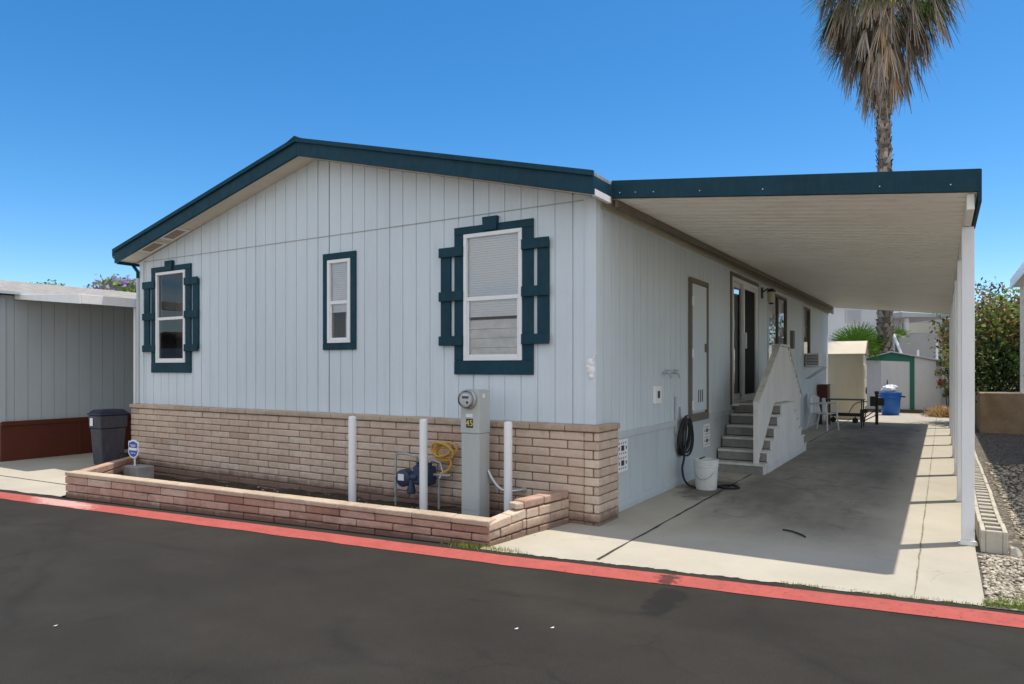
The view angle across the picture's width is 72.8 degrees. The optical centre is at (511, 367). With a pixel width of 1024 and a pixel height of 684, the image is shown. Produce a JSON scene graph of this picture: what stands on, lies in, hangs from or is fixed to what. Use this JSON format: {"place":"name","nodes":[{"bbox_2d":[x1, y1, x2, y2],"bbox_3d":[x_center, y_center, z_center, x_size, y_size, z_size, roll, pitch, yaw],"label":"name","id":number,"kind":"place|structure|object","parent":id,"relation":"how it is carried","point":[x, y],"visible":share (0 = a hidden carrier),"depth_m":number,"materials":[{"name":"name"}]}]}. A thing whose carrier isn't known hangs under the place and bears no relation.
{"place":"outdoors","nodes":[
{"label":"outdoors","id":0,"kind":"place"},
{"bbox_2d":[0,449,127,496],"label":"pavement","id":1,"kind":"structure","parent":0,"point":[48,470],"depth_m":10.03,"materials":[{"name":"concrete"}]},
{"bbox_2d":[0,475,65,484],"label":"pavement joint","id":2,"kind":"object","parent":1,"relation":"on","point":[31,479],"visible":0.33,"depth_m":9.38,"materials":[{"name":"grey concrete"}]},
{"bbox_2d":[0,280,135,461],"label":"neighbor home","id":3,"kind":"object","parent":1,"relation":"on","point":[65,368],"visible":0.15,"depth_m":11.95,"materials":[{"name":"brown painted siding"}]},
{"bbox_2d":[15,294,135,403],"bbox_3d":[-4.646,0.159,14.953,2.005,2.697,9.840,0,0,32],"label":"neighbor awning","id":4,"kind":"object","parent":1,"relation":"on","point":[96,300],"visible":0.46,"depth_m":10.73,"materials":[{"name":"metal"}]},
{"bbox_2d":[87,409,129,464],"bbox_3d":[-6.203,1.070,10.719,0.376,0.870,0.498,0,0,32],"label":"wheelie bin","id":5,"kind":"object","parent":1,"relation":"on","point":[108,429],"visible":0.84,"depth_m":10.58,"materials":[{"name":"grey plastic"}]},
{"bbox_2d":[154,475,548,529],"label":"planter ground","id":6,"kind":"structure","parent":0,"point":[344,497],"depth_m":8.47,"materials":[{"name":"soil"}]},
{"bbox_2d":[123,464,153,478],"bbox_3d":[-5.216,1.458,9.711,0.340,0.185,0.250,0,0,32],"label":"concrete footing","id":7,"kind":"object","parent":6,"relation":"on","point":[142,470],"visible":0.76,"depth_m":9.63,"materials":[{"name":"grey concrete"}]},
{"bbox_2d":[128,440,138,465],"bbox_3d":[-5.272,1.209,9.695,0.261,0.422,0.036,0,0,32],"label":"security sign","id":8,"kind":"object","parent":7,"relation":"on","point":[133,449],"visible":0.91,"depth_m":9.68,"materials":[{"name":"white paint"}]},
{"bbox_2d":[65,456,568,546],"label":"planter wall","id":9,"kind":"structure","parent":6,"relation":"on","point":[112,483],"depth_m":6.67,"materials":[{"name":"beige brick"}]},
{"bbox_2d":[226,486,418,508],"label":"pebbles","id":10,"kind":"object","parent":6,"relation":"on","point":[325,494],"visible":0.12,"depth_m":8.45,"materials":[{"name":"stone"}]},
{"bbox_2d":[348,416,355,501],"bbox_3d":[-1.772,1.026,7.712,0.086,0.989,0.085,0,0,32],"label":"bollard","id":11,"kind":"object","parent":6,"relation":"on","point":[351,458],"visible":0.89,"depth_m":7.67,"materials":[{"name":"white metal"}]},
{"bbox_2d":[394,452,450,508],"bbox_3d":[-0.985,1.231,7.538,0.710,0.617,0.180,0,0,21],"label":"gas meter","id":12,"kind":"object","parent":6,"relation":"on","point":[409,478],"visible":0.86,"depth_m":7.51,"materials":[{"name":"metal"}]},
{"bbox_2d":[431,442,457,473],"bbox_3d":[-0.732,0.968,7.459,0.319,0.360,0.105,0,0,32],"label":"gas hose","id":13,"kind":"object","parent":12,"relation":"attached to","point":[438,446],"visible":1,"depth_m":7.43,"materials":[{"name":"yellow rubber"}]},
{"bbox_2d":[419,419,427,509],"bbox_3d":[-0.927,1.026,7.282,0.086,0.989,0.085,0,0,32],"label":"bollard","id":14,"kind":"object","parent":6,"relation":"on","point":[423,464],"visible":0.9,"depth_m":7.25,"materials":[{"name":"white metal"}]},
{"bbox_2d":[458,389,526,516],"bbox_3d":[-0.203,0.882,6.986,0.653,1.335,0.331,0,0,16],"label":"meter pedestal","id":15,"kind":"object","parent":6,"relation":"on","point":[474,404],"visible":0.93,"depth_m":6.99,"materials":[{"name":"grey paint"}]},
{"bbox_2d":[504,421,511,511],"bbox_3d":[-0.039,1.026,6.931,0.086,0.989,0.085,0,0,32],"label":"bollard","id":16,"kind":"object","parent":6,"relation":"on","point":[507,462],"visible":0.87,"depth_m":6.89,"materials":[{"name":"white metal"}]},
{"bbox_2d":[0,489,1023,683],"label":"road","id":17,"kind":"structure","parent":0,"point":[115,598],"depth_m":4.15,"materials":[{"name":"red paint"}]},
{"bbox_2d":[0,492,1023,627],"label":"road marking","id":18,"kind":"object","parent":17,"relation":"on","point":[982,616],"visible":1,"depth_m":5.20,"materials":[{"name":"red paint"}]},
{"bbox_2d":[0,0,1023,340],"label":"sky","id":19,"kind":"structure","parent":0,"point":[116,115],"materials":[{"name":"blue"}]},
{"bbox_2d":[480,413,983,605],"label":"driveway","id":20,"kind":"structure","parent":0,"point":[847,499],"depth_m":6.65,"materials":[{"name":"concrete"}]},
{"bbox_2d":[441,540,526,553],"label":"weeds","id":21,"kind":"object","parent":20,"relation":"on","point":[475,547],"visible":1,"depth_m":5.84,"materials":[{"name":"green plant"}]},
{"bbox_2d":[693,457,718,490],"bbox_3d":[2.417,1.320,8.662,0.312,0.372,0.319,0,0,32],"label":"bucket","id":22,"kind":"object","parent":20,"relation":"on","point":[706,472],"visible":1,"depth_m":8.55,"materials":[{"name":"white plastic"}]},
{"bbox_2d":[597,419,849,558],"bbox_3d":[6.252,1.504,14.467,0.035,0.001,21.180,0,0,32],"label":"driveway joint","id":23,"kind":"object","parent":20,"relation":"on","point":[679,513],"visible":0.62,"depth_m":6.90,"materials":[{"name":"grey concrete"}]},
{"bbox_2d":[718,344,806,474],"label":"entry steps","id":24,"kind":"structure","parent":20,"relation":"on","point":[773,408],"depth_m":10.67,"materials":[{"name":"grey paint"}]},
{"bbox_2d":[783,529,805,537],"bbox_3d":[2.570,1.497,6.312,0.038,0.020,0.289,0,0,-19],"label":"twig","id":25,"kind":"object","parent":20,"relation":"on","point":[794,532],"visible":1,"depth_m":6.33,"materials":[{"name":"black wood"}]},
{"bbox_2d":[612,168,981,546],"bbox_3d":[6.436,-0.207,12.815,3.075,3.428,16.035,0,0,32],"label":"carport awning","id":26,"kind":"object","parent":20,"relation":"on","point":[903,241],"visible":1,"depth_m":7.12,"materials":[{"name":"metal"}]},
{"bbox_2d":[806,393,838,431],"bbox_3d":[7.520,1.065,16.860,0.583,0.890,0.583,0,0,-38],"label":"plastic chair","id":27,"kind":"object","parent":20,"relation":"on","point":[814,406],"visible":1,"depth_m":16.91,"materials":[{"name":"white plastic"}]},
{"bbox_2d":[818,384,830,423],"bbox_3d":[8.428,0.974,18.754,0.260,1.067,0.540,0,0,32],"label":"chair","id":28,"kind":"object","parent":20,"relation":"on","point":[823,390],"visible":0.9,"depth_m":18.59,"materials":[{"name":"brown paint"}]},
{"bbox_2d":[825,398,865,427],"bbox_3d":[8.604,1.153,17.939,0.880,0.707,0.600,0,0,32],"label":"patio table","id":29,"kind":"object","parent":20,"relation":"on","point":[829,399],"visible":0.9,"depth_m":17.92,"materials":[{"name":"black paint"}]},
{"bbox_2d":[828,340,869,418],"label":"resin shed","id":30,"kind":"structure","parent":20,"relation":"on","point":[847,372],"depth_m":20.51,"materials":[{"name":"beige plastic"}]},
{"bbox_2d":[863,365,866,416],"bbox_3d":[10.511,0.680,20.651,0.058,1.560,0.740,0,0,32],"label":"door","id":31,"kind":"structure","parent":30,"relation":"in","point":[864,366],"depth_m":20.56,"materials":[{"name":"beige plastic"}]},
{"bbox_2d":[830,391,884,424],"bbox_3d":[9.383,1.063,18.890,1.348,0.887,0.197,0,0,39],"label":"tow cart","id":32,"kind":"object","parent":20,"relation":"on","point":[875,401],"visible":0.83,"depth_m":18.70,"materials":[{"name":"black paint"}]},
{"bbox_2d":[878,392,905,414],"bbox_3d":[12.159,1.145,22.324,0.649,0.725,0.694,0,0,-16],"label":"trash can","id":33,"kind":"object","parent":20,"relation":"on","point":[892,404],"visible":0.86,"depth_m":22.09,"materials":[{"name":"blue plastic"}]},
{"bbox_2d":[881,384,897,392],"bbox_3d":[12.162,0.703,22.346,0.480,0.383,0.533,0,0,8],"label":"trash bag","id":34,"kind":"object","parent":33,"relation":"in","point":[891,388],"visible":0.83,"depth_m":22.22,"materials":[{"name":"white plastic"}]},
{"bbox_2d":[914,418,936,594],"bbox_3d":[8.166,1.504,13.475,0.021,0.001,20.850,0,0,32],"label":"driveway joint","id":35,"kind":"object","parent":20,"relation":"on","point":[923,526],"visible":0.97,"depth_m":6.36,"materials":[{"name":"grey concrete"}]},
{"bbox_2d":[922,403,948,417],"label":"dry weeds","id":36,"kind":"object","parent":20,"relation":"on","point":[935,412],"visible":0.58,"depth_m":21.43,"materials":[{"name":"beige plant"}]},
{"bbox_2d":[868,406,978,431],"bbox_3d":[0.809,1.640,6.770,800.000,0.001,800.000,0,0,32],"label":"ground","id":37,"kind":"structure","parent":0,"point":[976,429],"depth_m":25.05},
{"bbox_2d":[30,279,64,285],"bbox_3d":[-24.245,-1.576,35.913,3.347,6.210,3.361,0,0,32],"label":"green tree","id":38,"kind":"object","parent":37,"relation":"on","point":[55,280],"visible":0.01,"depth_m":36.19,"materials":[{"name":"green plant"}]},
{"bbox_2d":[83,274,135,292],"bbox_3d":[-18.687,-1.487,33.844,4.793,6.035,4.882,0,0,32],"label":"jacaranda tree","id":39,"kind":"object","parent":37,"relation":"on","point":[123,283],"visible":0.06,"depth_m":32.97,"materials":[{"name":"purple plant"}]},
{"bbox_2d":[112,136,833,525],"bbox_3d":[1.676,-0.600,15.672,8.192,4.491,16.754,0,0,32],"label":"mobile home","id":40,"kind":"object","parent":37,"relation":"on","point":[300,302],"visible":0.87,"depth_m":8.36,"materials":[{"name":"paint"}]},
{"bbox_2d":[142,260,199,372],"bbox_3d":[-5.046,-0.770,10.544,1.390,1.680,0.355,0,0,32],"label":"window","id":41,"kind":"structure","parent":40,"relation":"in","point":[187,318],"depth_m":10.53,"materials":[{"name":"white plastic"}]},
{"bbox_2d":[323,250,356,349],"bbox_3d":[-2.096,-0.825,8.633,0.560,1.200,0.175,0,0,32],"label":"window","id":42,"kind":"structure","parent":40,"relation":"in","point":[332,299],"depth_m":8.59,"materials":[{"name":"white plastic"}]},
{"bbox_2d":[438,215,549,374],"bbox_3d":[-0.200,-0.770,7.392,1.390,1.680,0.105,0,0,32],"label":"window","id":43,"kind":"structure","parent":40,"relation":"in","point":[516,355],"depth_m":7.38,"materials":[{"name":"white plastic"}]},
{"bbox_2d":[688,277,708,421],"bbox_3d":[2.580,-0.245,9.578,0.048,1.930,0.820,0,0,32],"label":"access door","id":44,"kind":"structure","parent":40,"relation":"in","point":[698,290],"depth_m":9.54,"materials":[{"name":"paint"}]},
{"bbox_2d":[677,415,739,489],"bbox_3d":[2.489,1.053,8.779,0.738,0.907,0.434,0,0,25],"label":"garden hose","id":45,"kind":"object","parent":40,"relation":"hanging from","point":[684,445],"visible":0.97,"depth_m":8.82,"materials":[{"name":"black rubber"}]},
{"bbox_2d":[730,271,758,405],"bbox_3d":[3.934,-0.468,11.915,0.350,2.145,1.940,0,0,32],"label":"sliding door","id":46,"kind":"structure","parent":40,"relation":"in","point":[748,289],"depth_m":11.98,"materials":[{"name":"white plastic"}]},
{"bbox_2d":[761,287,775,303],"bbox_3d":[4.775,-1.340,12.924,0.254,0.320,0.170,0,0,32],"label":"wall lantern","id":47,"kind":"object","parent":40,"relation":"attached to","point":[771,295],"depth_m":12.86,"materials":[{"name":"beige glass"}]},
{"bbox_2d":[767,287,787,363],"bbox_3d":[5.420,-0.740,14.283,0.120,1.640,1.990,0,0,32],"label":"window","id":48,"kind":"structure","parent":40,"relation":"in","point":[774,311],"depth_m":14.29,"materials":[{"name":"brown glass"}]},
{"bbox_2d":[803,303,810,368],"bbox_3d":[7.283,-0.765,17.287,0.120,1.590,1.120,0,0,32],"label":"window","id":49,"kind":"structure","parent":40,"relation":"in","point":[807,308],"depth_m":17.65,"materials":[{"name":"brown glass"}]},
{"bbox_2d":[805,353,825,378],"bbox_3d":[7.482,-0.040,17.091,0.439,0.640,0.552,0,0,32],"label":"air conditioner","id":50,"kind":"object","parent":40,"relation":"attached to","point":[813,359],"visible":1,"depth_m":16.91,"materials":[{"name":"white plastic"}]},
{"bbox_2d":[782,300,900,357],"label":"white building","id":51,"kind":"structure","parent":37,"relation":"on","point":[839,318],"depth_m":30.00,"materials":[{"name":"paint"}]},
{"bbox_2d":[845,309,861,321],"bbox_3d":[14.733,-2.266,29.965,0.689,0.561,0.050,0,0,0],"label":"window","id":52,"kind":"structure","parent":51,"relation":"in","point":[851,315],"depth_m":29.94,"materials":[{"name":"white paint"}]},
{"bbox_2d":[829,320,888,361],"bbox_3d":[11.970,-0.068,24.230,2.216,3.177,2.118,0,0,32],"label":"fan palm","id":53,"kind":"object","parent":37,"relation":"on","point":[854,333],"visible":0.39,"depth_m":23.77,"materials":[{"name":"green plant"}]},
{"bbox_2d":[802,0,974,354],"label":"palm tree","id":54,"kind":"object","parent":37,"relation":"on","point":[879,37],"visible":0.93,"depth_m":23.73,"materials":[{"name":"brown plant"}]},
{"bbox_2d":[866,351,941,413],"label":"metal shed","id":55,"kind":"structure","parent":37,"relation":"on","point":[914,378],"depth_m":23.28,"materials":[{"name":"pale gray metal"},{"name":"green painted trim"}]},
{"bbox_2d":[881,361,909,408],"bbox_3d":[12.940,0.560,23.479,0.861,1.640,0.011,0,0,32],"label":"door","id":56,"kind":"structure","parent":55,"relation":"in","point":[897,373],"depth_m":23.41,"materials":[{"name":"white metal"}]},
{"bbox_2d":[893,334,901,352],"bbox_3d":[14.011,0.105,25.150,0.176,2.845,0.979,0,0,8],"label":"leaning pole","id":57,"kind":"object","parent":55,"relation":"on","point":[897,343],"visible":0.24,"depth_m":25.27,"materials":[{"name":"white metal"}]},
{"bbox_2d":[914,357,940,409],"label":"wall","id":58,"kind":"structure","parent":55,"relation":"in","point":[926,393],"depth_m":22.99,"materials":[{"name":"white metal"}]},
{"bbox_2d":[894,324,914,352],"bbox_3d":[14.212,-0.036,25.487,0.892,3.112,1.364,0,0,-7],"label":"palm sapling","id":59,"kind":"object","parent":37,"relation":"on","point":[899,333],"visible":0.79,"depth_m":25.40,"materials":[{"name":"green plant"}]},
{"bbox_2d":[893,312,949,333],"bbox_3d":[18.560,-0.391,30.900,5.247,3.822,5.000,0,0,0],"label":"gray carport","id":60,"kind":"object","parent":37,"relation":"on","point":[914,323],"visible":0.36,"depth_m":28.60,"materials":[{"name":"metal"}]},
{"bbox_2d":[896,334,948,405],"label":"block wall","id":61,"kind":"structure","parent":37,"relation":"on","point":[923,345],"depth_m":27.50,"materials":[{"name":"grey paint"}]},
{"bbox_2d":[934,319,948,407],"bbox_3d":[14.163,-0.057,22.526,0.876,3.164,1.308,0,0,32],"label":"shrub","id":62,"kind":"object","parent":37,"relation":"on","point":[944,383],"visible":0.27,"depth_m":22.57,"materials":[{"name":"green plant"}]},
{"bbox_2d":[936,276,1014,382],"bbox_3d":[18.379,-1.460,27.056,3.316,4.132,2.773,0,0,32],"label":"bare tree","id":63,"kind":"object","parent":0,"point":[992,285],"visible":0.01,"depth_m":26.56,"materials":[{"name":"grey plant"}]},
{"bbox_2d":[975,432,1023,610],"bbox_3d":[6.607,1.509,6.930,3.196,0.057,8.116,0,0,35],"label":"gravel","id":64,"kind":"structure","parent":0,"point":[1007,586],"depth_m":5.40,"materials":[{"name":"grey gravel"}]},
{"bbox_2d":[780,580,1023,609],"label":"grass","id":65,"kind":"structure","parent":64,"relation":"on","point":[1020,606],"depth_m":4.46,"materials":[{"name":"green plant"}]},
{"bbox_2d":[975,452,1007,554],"bbox_3d":[7.315,1.421,11.129,0.196,0.197,12.826,0,0,32],"label":"block edging","id":66,"kind":"object","parent":64,"relation":"on","point":[991,532],"visible":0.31,"depth_m":6.16,"materials":[{"name":"grey concrete"}]},
{"bbox_2d":[1009,546,1022,556],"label":"block chunk","id":67,"kind":"object","parent":64,"relation":"on","point":[1015,551],"visible":1,"depth_m":5.59,"materials":[{"name":"grey concrete"}]},
{"bbox_2d":[1010,262,1023,393],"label":"neighbor carport","id":68,"kind":"object","parent":64,"relation":"on","point":[1017,279],"visible":1,"depth_m":16.07,"materials":[{"name":"white paint"}]},
{"bbox_2d":[978,378,1021,393],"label":"terrain","id":69,"kind":"structure","parent":0,"point":[1016,392],"depth_m":16.74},
{"bbox_2d":[927,282,1019,380],"bbox_3d":[13.007,-0.844,18.498,3.397,2.891,3.291,0,0,32],"label":"flowering shrub","id":70,"kind":"object","parent":69,"relation":"on","point":[996,328],"visible":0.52,"depth_m":18.13,"materials":[{"name":"green plant"}]},
{"bbox_2d":[975,337,1019,402],"bbox_3d":[12.577,0.053,17.620,2.436,1.740,2.078,0,0,32],"label":"dark shrub","id":71,"kind":"object","parent":69,"relation":"on","point":[999,380],"visible":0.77,"depth_m":17.45,"materials":[{"name":"green plant"}]},
{"bbox_2d":[975,290,1019,389],"bbox_3d":[13.759,-0.656,18.180,2.984,2.928,3.173,0,0,32],"label":"rust shrub","id":72,"kind":"object","parent":69,"relation":"on","point":[1014,336],"visible":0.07,"depth_m":18.10,"materials":[{"name":"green plant"}]},
{"bbox_2d":[975,388,1023,433],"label":"retaining wall","id":73,"kind":"structure","parent":69,"relation":"on","point":[1001,413],"depth_m":16.07,"materials":[{"name":"beige paint"}]}
]}

